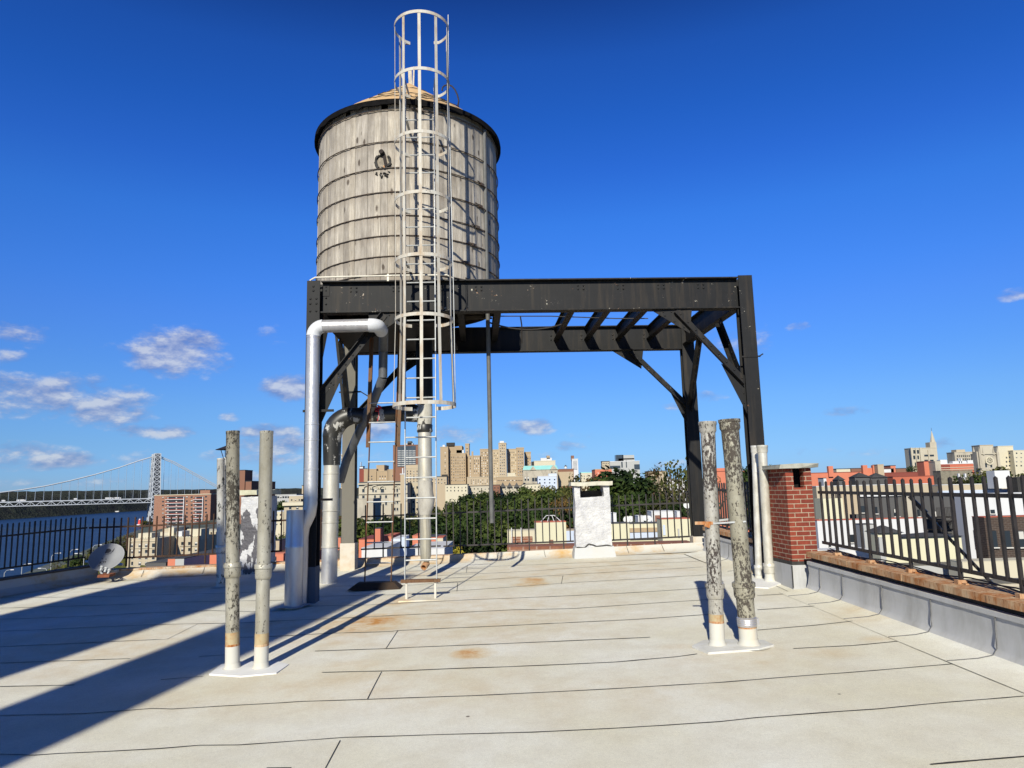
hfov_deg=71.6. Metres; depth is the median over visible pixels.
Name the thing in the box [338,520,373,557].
tree
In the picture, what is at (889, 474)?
terrace building
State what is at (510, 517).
tree
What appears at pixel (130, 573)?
parapet wall
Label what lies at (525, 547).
terrace building
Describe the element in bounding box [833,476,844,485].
roof bulkhead
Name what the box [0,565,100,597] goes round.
parapet wall
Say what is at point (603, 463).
apartment house
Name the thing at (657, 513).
roof bulkhead
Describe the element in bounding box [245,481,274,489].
apartment tower
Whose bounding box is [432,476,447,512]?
building
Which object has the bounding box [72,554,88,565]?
tree
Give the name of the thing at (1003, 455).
apartment house
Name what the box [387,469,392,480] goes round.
round drum building
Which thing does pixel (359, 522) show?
tree
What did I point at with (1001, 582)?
terrace building
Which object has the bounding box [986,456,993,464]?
rose window
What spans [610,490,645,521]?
tree
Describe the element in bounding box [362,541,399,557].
terrace building
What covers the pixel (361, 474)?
apartment house
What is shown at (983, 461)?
church
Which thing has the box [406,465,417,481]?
apartment house
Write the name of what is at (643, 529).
terrace building
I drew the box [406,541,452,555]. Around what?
terrace building
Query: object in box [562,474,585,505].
tree
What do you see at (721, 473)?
terrace building
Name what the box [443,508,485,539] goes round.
tree
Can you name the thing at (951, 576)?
cable
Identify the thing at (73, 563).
tree
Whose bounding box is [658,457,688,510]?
tree
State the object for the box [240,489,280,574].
patched chimney
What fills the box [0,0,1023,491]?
sky
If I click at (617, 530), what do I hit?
roof bulkhead
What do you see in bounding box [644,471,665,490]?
terrace house
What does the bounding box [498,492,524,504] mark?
tree
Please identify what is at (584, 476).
apartment house
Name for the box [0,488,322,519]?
hills
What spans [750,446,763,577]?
vent pipe
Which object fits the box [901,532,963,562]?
roof bulkhead
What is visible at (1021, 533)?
window
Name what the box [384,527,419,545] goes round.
tree
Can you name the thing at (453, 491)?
terrace house
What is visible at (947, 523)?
fire escape
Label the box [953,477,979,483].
tree
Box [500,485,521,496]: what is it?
terrace house
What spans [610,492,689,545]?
iron fence
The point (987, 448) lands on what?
apartment house
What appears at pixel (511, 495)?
tree
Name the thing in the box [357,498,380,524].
terrace building
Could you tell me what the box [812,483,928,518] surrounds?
terrace building
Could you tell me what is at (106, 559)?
satellite dish
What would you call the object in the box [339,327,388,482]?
insulated pipe
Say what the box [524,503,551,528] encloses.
tree
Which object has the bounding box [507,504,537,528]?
tree
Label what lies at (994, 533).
window
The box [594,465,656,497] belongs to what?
tree
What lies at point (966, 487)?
terrace building
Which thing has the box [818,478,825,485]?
roof bulkhead
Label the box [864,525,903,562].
roof bulkhead
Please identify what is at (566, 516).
tree
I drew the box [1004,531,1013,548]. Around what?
window
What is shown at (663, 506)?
tree
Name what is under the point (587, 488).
tree
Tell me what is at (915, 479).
terrace building
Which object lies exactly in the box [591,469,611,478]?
apartment house
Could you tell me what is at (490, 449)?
overflow pipe
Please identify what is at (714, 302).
tank frame
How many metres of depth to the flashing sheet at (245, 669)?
6.87 m
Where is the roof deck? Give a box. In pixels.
[0,552,1023,767]
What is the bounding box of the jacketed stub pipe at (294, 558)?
[274,510,312,608]
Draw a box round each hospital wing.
[440,445,448,483]
[446,442,466,483]
[465,443,469,478]
[468,451,479,476]
[480,449,488,476]
[493,449,498,484]
[507,449,516,475]
[516,447,523,475]
[524,452,530,465]
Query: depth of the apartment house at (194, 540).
257.67 m
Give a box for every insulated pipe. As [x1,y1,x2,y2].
[301,318,387,603]
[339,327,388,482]
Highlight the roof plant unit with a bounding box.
[986,470,1009,488]
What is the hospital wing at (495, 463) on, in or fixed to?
on the ground
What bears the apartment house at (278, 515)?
on the ground
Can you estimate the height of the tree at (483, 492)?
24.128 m
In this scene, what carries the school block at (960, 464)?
on the ground
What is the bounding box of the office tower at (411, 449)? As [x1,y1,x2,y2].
[393,441,417,480]
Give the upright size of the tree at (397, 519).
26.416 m
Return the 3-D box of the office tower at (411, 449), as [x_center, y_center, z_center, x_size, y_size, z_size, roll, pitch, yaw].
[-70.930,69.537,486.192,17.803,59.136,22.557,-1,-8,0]
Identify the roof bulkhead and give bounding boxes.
[168,556,183,565]
[175,553,209,565]
[209,551,215,563]
[275,538,285,549]
[275,552,284,560]
[338,536,340,549]
[375,527,381,541]
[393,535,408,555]
[412,533,419,544]
[437,535,445,540]
[534,515,566,543]
[610,512,616,521]
[611,522,629,541]
[635,515,643,521]
[647,510,672,521]
[657,517,690,540]
[674,510,679,516]
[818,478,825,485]
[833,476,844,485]
[848,473,870,484]
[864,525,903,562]
[869,473,887,484]
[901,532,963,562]
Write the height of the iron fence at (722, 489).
0.922 m
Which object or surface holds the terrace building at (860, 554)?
on the ground
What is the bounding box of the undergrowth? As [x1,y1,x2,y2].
[47,556,145,573]
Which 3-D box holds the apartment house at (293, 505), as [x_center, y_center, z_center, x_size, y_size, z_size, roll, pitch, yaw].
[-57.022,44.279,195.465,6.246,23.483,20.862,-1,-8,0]
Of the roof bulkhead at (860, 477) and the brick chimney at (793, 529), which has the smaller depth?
the brick chimney at (793, 529)
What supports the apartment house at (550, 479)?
on the ground
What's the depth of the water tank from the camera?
11.98 m
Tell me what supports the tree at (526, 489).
on the ground
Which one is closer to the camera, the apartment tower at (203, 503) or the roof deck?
the roof deck
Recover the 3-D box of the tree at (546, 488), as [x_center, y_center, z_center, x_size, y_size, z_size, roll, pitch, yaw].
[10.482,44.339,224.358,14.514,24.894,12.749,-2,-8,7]
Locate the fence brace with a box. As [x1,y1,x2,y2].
[908,496,994,585]
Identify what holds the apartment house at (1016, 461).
on the ground
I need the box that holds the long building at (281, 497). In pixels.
[275,494,302,501]
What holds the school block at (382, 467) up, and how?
on the ground
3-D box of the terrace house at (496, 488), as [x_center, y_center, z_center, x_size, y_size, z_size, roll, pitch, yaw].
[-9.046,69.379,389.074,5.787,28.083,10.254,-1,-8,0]
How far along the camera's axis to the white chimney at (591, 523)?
14.01 m
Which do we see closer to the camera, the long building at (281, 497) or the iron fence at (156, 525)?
the iron fence at (156, 525)
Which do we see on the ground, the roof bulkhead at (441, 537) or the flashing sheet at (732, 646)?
the roof bulkhead at (441, 537)
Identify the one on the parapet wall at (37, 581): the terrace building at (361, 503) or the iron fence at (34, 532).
the iron fence at (34, 532)
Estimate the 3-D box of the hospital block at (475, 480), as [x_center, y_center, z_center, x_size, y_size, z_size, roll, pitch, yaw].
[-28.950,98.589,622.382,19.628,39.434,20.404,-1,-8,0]
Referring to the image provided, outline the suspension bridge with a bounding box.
[0,453,216,520]
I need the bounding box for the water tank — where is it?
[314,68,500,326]
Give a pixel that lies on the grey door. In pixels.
(880, 541)
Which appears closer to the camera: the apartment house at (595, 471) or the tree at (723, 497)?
the tree at (723, 497)
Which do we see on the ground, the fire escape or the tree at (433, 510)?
the tree at (433, 510)
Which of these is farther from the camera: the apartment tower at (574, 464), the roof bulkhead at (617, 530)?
the apartment tower at (574, 464)
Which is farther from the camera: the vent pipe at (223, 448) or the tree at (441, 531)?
the tree at (441, 531)
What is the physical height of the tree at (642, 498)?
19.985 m
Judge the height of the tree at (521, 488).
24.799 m
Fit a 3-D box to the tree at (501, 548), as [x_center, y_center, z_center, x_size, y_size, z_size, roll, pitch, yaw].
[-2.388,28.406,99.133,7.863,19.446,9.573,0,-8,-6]
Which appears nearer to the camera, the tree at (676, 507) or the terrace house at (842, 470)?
the tree at (676, 507)
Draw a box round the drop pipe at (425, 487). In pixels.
[416,315,434,569]
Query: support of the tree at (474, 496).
on the ground
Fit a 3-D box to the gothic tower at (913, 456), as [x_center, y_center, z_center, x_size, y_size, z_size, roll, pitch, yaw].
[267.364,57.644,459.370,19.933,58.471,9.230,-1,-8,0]
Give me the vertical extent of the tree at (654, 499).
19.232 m
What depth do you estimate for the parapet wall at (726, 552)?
12.49 m
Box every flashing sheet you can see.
[209,661,288,676]
[692,639,773,653]
[752,578,780,588]
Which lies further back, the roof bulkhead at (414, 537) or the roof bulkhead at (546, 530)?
the roof bulkhead at (414, 537)
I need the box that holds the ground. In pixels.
[23,488,686,573]
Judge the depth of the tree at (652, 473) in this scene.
158.72 m
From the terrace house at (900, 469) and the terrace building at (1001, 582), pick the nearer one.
the terrace building at (1001, 582)
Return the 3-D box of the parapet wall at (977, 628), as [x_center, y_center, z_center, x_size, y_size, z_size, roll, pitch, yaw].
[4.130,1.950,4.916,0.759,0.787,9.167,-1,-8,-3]
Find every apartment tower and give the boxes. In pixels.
[153,490,216,530]
[240,470,252,523]
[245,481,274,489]
[571,456,578,480]
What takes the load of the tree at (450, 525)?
on the ground
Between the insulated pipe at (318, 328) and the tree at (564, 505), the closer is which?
the insulated pipe at (318, 328)
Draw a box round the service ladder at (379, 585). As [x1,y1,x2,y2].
[347,331,402,590]
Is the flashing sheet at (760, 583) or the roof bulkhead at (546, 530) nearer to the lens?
the flashing sheet at (760, 583)
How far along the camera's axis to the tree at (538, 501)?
147.81 m
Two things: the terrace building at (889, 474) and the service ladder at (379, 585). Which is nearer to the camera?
the service ladder at (379, 585)
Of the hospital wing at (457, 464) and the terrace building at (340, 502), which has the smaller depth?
the terrace building at (340, 502)
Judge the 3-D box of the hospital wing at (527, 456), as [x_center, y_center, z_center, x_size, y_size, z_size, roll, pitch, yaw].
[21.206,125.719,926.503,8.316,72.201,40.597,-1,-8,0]
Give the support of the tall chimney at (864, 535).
on the ground
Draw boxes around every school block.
[364,469,377,481]
[376,465,388,470]
[377,471,386,480]
[937,458,973,471]
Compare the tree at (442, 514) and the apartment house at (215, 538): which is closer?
the tree at (442, 514)
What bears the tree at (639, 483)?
on the ground
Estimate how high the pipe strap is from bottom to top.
0.088 m
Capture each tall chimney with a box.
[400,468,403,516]
[856,523,873,547]
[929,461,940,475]
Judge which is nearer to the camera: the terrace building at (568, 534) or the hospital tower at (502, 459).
the terrace building at (568, 534)
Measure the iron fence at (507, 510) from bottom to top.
1.106 m
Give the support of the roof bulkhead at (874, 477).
on the ground
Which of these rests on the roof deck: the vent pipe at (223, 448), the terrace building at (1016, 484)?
the vent pipe at (223, 448)
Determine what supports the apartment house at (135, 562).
on the ground
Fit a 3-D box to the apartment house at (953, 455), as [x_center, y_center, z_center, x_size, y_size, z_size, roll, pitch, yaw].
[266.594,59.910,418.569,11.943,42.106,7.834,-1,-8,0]
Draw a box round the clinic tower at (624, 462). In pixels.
[609,455,639,482]
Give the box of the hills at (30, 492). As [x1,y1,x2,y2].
[0,481,686,497]
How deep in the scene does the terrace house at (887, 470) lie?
594.67 m
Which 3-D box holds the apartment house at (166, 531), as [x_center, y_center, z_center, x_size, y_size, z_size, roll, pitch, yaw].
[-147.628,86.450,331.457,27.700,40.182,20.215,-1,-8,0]
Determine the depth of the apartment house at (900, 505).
64.82 m
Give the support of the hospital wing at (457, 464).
on the ground
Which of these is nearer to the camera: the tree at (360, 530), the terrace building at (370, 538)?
the terrace building at (370, 538)
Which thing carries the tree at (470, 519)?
on the ground
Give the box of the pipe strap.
[695,518,745,527]
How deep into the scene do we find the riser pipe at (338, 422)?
12.57 m
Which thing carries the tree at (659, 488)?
on the ground
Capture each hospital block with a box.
[467,474,488,485]
[496,473,522,485]
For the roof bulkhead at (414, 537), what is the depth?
64.68 m
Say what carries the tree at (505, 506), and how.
on the ground
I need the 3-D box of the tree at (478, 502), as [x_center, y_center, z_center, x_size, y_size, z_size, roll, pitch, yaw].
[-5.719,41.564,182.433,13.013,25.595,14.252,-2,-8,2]
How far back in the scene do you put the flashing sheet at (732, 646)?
6.79 m
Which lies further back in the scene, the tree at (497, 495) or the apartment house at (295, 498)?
the apartment house at (295, 498)
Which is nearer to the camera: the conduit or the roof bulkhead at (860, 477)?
the conduit
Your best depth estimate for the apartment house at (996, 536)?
45.02 m
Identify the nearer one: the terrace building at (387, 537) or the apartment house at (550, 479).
the terrace building at (387, 537)
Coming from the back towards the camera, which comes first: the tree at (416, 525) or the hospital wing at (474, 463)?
the hospital wing at (474, 463)
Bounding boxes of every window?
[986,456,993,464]
[992,531,999,548]
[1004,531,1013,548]
[1018,531,1023,548]
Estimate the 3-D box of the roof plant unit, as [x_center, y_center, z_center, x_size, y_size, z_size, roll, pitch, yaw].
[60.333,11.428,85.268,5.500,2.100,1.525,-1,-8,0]
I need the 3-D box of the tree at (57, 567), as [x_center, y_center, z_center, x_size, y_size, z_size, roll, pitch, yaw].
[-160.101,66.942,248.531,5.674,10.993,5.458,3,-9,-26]
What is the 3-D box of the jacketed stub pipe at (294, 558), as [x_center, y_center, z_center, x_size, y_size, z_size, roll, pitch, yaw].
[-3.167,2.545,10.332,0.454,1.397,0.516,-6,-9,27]
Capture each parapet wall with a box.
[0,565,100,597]
[99,542,703,580]
[683,526,764,578]
[779,551,1023,692]
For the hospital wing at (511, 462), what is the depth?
903.27 m
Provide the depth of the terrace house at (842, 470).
594.84 m
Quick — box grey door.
[878,537,886,560]
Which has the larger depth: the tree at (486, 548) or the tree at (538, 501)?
the tree at (538, 501)
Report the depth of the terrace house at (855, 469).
594.81 m
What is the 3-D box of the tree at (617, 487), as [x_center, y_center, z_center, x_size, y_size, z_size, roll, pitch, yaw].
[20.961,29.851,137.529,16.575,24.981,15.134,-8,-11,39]
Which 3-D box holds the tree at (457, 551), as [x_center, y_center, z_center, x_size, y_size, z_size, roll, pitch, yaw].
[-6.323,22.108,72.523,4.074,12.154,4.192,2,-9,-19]
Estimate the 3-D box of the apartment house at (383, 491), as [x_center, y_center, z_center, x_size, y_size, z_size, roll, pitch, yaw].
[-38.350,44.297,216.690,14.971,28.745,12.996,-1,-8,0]
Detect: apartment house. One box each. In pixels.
[126,532,176,567]
[160,526,216,535]
[168,526,213,554]
[209,532,216,548]
[276,510,283,538]
[282,501,322,536]
[289,495,302,501]
[358,481,411,519]
[359,468,366,481]
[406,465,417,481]
[411,482,432,516]
[531,456,555,465]
[537,474,556,489]
[558,469,573,488]
[580,472,591,489]
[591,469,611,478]
[601,461,609,468]
[814,494,952,534]
[947,449,971,463]
[971,515,1023,557]
[972,445,992,452]
[993,446,1012,469]
[1008,450,1023,476]
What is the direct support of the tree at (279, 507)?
on the ground
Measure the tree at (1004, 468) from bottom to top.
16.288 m
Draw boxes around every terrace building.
[146,549,215,566]
[340,489,341,515]
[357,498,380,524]
[359,535,373,557]
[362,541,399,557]
[384,533,399,541]
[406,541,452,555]
[431,534,445,540]
[507,528,534,542]
[507,540,689,551]
[566,529,574,542]
[628,521,657,541]
[717,468,748,531]
[811,465,874,485]
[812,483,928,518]
[815,517,923,547]
[817,547,868,557]
[874,464,884,475]
[884,472,917,476]
[887,475,933,484]
[901,562,948,574]
[917,461,929,475]
[932,483,1006,492]
[933,470,972,484]
[949,557,1023,578]
[954,492,1023,558]
[966,578,1019,590]
[1011,477,1020,491]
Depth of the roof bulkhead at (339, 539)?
64.65 m
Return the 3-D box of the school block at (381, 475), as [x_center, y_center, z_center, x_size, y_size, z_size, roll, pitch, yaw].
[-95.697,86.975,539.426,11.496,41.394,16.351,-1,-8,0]
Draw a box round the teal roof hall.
[522,465,557,487]
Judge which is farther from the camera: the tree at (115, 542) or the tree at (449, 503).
the tree at (115, 542)
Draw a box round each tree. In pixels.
[50,560,62,569]
[63,557,81,567]
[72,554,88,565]
[107,540,125,555]
[115,534,130,555]
[276,504,283,510]
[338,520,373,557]
[357,517,378,526]
[357,518,402,535]
[369,518,406,528]
[381,513,408,523]
[384,517,410,530]
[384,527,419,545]
[397,519,438,532]
[407,513,419,527]
[416,525,451,540]
[431,507,441,516]
[433,516,458,531]
[435,499,458,518]
[440,515,479,539]
[441,502,471,515]
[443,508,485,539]
[447,524,497,552]
[448,540,465,553]
[454,510,499,552]
[456,500,483,516]
[457,492,485,508]
[461,500,511,540]
[467,496,499,507]
[469,518,520,552]
[477,490,488,499]
[484,501,517,518]
[485,490,501,498]
[486,497,513,509]
[495,507,527,528]
[496,491,524,502]
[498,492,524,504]
[506,486,529,496]
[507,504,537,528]
[509,492,554,515]
[512,493,542,503]
[516,485,540,495]
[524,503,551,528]
[530,485,556,496]
[533,487,555,502]
[540,502,572,528]
[549,496,572,528]
[551,486,569,498]
[553,486,572,519]
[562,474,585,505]
[580,475,597,490]
[587,475,640,496]
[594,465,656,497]
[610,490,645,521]
[610,500,624,521]
[613,473,670,501]
[616,490,656,521]
[637,496,665,509]
[640,499,677,521]
[645,465,662,496]
[647,468,683,501]
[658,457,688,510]
[665,501,689,517]
[671,472,689,516]
[717,476,728,526]
[742,466,751,532]
[743,464,769,526]
[906,466,915,471]
[952,473,986,483]
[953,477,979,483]
[966,468,1002,481]
[992,466,1023,476]
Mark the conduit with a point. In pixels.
(378, 276)
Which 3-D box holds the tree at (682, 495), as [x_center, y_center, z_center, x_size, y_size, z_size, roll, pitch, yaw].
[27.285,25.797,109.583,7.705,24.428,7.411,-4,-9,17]
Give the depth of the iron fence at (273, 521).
14.69 m
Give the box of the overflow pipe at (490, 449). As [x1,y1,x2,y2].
[482,127,493,522]
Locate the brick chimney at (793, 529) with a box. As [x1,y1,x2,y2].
[758,463,818,588]
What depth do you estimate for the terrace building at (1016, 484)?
83.14 m
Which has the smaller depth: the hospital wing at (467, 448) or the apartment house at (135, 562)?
the apartment house at (135, 562)
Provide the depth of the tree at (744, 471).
109.47 m
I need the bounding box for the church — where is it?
[970,447,1000,479]
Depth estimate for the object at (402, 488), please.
202.84 m
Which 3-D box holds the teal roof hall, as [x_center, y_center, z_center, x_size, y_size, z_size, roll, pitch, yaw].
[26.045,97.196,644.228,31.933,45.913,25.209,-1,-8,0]
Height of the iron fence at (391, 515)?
1.101 m
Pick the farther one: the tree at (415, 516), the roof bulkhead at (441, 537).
the tree at (415, 516)
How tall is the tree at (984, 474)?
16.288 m
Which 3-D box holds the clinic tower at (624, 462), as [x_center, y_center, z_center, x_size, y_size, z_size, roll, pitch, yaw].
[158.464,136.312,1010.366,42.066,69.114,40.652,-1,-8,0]
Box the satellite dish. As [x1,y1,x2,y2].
[88,543,124,577]
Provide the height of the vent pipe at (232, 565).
2.413 m
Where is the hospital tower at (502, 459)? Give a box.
[498,441,506,476]
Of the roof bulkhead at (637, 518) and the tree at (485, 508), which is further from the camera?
the tree at (485, 508)
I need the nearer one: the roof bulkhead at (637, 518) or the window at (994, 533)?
the window at (994, 533)
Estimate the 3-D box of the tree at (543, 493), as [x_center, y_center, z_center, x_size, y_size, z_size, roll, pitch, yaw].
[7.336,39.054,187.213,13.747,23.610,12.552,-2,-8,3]
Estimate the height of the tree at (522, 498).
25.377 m
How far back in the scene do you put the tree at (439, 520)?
154.49 m
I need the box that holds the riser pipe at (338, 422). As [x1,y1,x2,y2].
[321,404,418,583]
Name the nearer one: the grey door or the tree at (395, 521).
the grey door
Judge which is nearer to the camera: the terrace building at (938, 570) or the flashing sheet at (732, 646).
the flashing sheet at (732, 646)
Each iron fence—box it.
[0,517,86,572]
[87,514,216,566]
[271,509,341,551]
[361,502,440,556]
[443,497,573,553]
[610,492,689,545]
[717,482,751,529]
[818,475,1023,598]
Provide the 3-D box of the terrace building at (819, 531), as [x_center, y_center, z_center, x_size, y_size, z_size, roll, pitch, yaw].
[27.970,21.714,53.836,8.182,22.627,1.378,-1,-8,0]
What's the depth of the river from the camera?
1056.96 m
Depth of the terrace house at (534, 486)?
409.71 m
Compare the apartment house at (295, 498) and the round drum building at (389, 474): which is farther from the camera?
the round drum building at (389, 474)
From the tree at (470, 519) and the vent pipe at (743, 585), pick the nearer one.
the vent pipe at (743, 585)
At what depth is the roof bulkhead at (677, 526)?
53.95 m
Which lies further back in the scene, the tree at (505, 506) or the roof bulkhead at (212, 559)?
the tree at (505, 506)
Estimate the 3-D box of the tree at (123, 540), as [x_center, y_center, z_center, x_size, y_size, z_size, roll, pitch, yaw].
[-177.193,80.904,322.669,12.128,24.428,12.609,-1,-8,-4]
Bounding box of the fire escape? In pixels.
[927,507,952,530]
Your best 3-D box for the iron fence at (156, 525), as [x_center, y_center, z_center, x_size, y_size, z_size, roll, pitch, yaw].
[-7.223,3.225,14.692,3.101,1.042,0.028,-1,-8,0]
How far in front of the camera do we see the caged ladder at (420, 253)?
10.62 m
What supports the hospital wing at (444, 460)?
on the ground
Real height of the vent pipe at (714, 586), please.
2.248 m
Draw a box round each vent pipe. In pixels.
[211,458,225,587]
[215,446,225,582]
[222,430,241,669]
[252,430,273,669]
[698,421,726,646]
[718,418,770,650]
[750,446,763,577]
[756,445,774,581]
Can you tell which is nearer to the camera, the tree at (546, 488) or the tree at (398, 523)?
the tree at (398, 523)
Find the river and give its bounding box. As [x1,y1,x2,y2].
[0,510,152,576]
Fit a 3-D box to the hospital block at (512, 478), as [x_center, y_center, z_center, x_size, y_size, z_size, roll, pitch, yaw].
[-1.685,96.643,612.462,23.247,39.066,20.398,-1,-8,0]
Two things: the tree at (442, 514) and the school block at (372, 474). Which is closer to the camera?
the tree at (442, 514)
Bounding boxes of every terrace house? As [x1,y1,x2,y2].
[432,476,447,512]
[445,484,468,503]
[469,485,488,496]
[493,485,499,493]
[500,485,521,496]
[522,483,540,490]
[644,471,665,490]
[833,468,850,471]
[850,468,860,471]
[884,465,895,471]
[884,468,893,472]
[895,468,906,471]
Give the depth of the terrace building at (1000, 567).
34.98 m
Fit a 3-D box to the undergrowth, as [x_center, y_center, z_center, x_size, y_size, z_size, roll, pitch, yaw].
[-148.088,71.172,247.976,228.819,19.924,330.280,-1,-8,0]
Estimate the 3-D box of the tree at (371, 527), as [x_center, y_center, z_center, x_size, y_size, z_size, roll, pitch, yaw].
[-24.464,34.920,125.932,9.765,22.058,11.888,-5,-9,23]
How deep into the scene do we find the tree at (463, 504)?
182.05 m
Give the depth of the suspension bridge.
1571.86 m
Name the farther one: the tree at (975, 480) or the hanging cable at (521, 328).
the tree at (975, 480)
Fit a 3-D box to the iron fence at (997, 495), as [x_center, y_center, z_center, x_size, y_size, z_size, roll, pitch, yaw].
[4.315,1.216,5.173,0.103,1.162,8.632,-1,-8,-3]
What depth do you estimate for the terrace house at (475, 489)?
373.96 m
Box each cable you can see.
[490,316,647,343]
[827,548,1019,591]
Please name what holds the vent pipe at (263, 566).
on the roof deck
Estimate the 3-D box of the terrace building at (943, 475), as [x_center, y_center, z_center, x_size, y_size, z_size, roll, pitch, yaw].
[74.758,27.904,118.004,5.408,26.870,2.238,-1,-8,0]
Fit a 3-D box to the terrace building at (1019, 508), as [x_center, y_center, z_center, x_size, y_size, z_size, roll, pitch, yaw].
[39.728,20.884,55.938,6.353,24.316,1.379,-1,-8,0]
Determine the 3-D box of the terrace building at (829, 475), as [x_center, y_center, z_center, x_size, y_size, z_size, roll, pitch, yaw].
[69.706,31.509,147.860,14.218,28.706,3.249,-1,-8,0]
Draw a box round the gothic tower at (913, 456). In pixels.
[904,429,937,471]
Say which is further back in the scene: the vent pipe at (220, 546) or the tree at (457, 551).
the tree at (457, 551)
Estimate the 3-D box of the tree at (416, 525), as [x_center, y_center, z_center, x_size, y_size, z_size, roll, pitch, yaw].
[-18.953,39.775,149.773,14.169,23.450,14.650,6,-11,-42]
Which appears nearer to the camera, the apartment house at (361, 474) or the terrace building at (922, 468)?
the terrace building at (922, 468)
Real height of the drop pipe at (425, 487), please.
4.667 m
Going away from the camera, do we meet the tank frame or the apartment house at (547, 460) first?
the tank frame
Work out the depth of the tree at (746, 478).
108.81 m
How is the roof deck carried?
on the building below
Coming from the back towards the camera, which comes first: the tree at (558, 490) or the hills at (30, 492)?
the hills at (30, 492)
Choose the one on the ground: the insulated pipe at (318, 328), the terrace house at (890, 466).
the terrace house at (890, 466)
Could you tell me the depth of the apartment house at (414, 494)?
219.38 m
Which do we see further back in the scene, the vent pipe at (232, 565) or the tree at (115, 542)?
the tree at (115, 542)
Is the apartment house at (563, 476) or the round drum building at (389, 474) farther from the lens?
the apartment house at (563, 476)
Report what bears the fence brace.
attached to the iron fence at (997, 495)
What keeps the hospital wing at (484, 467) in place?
on the ground
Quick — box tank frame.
[303,275,764,603]
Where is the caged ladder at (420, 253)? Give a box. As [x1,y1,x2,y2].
[392,9,455,601]
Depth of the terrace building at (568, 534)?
58.78 m
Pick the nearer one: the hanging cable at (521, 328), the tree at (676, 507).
the hanging cable at (521, 328)
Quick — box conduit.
[310,274,452,280]
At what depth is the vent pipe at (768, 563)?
10.33 m
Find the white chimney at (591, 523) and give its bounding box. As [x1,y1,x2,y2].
[568,481,615,558]
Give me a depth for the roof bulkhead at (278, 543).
65.51 m
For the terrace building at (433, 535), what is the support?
on the ground
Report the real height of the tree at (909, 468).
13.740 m
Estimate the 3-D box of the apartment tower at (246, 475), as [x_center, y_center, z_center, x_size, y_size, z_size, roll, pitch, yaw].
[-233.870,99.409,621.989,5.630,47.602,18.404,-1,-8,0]
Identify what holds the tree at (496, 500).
on the ground
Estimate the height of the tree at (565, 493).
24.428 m
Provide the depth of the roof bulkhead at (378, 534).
62.80 m
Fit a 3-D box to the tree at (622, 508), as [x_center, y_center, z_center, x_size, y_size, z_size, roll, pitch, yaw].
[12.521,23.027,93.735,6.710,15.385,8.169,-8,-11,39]
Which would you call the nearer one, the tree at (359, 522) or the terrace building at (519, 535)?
the terrace building at (519, 535)

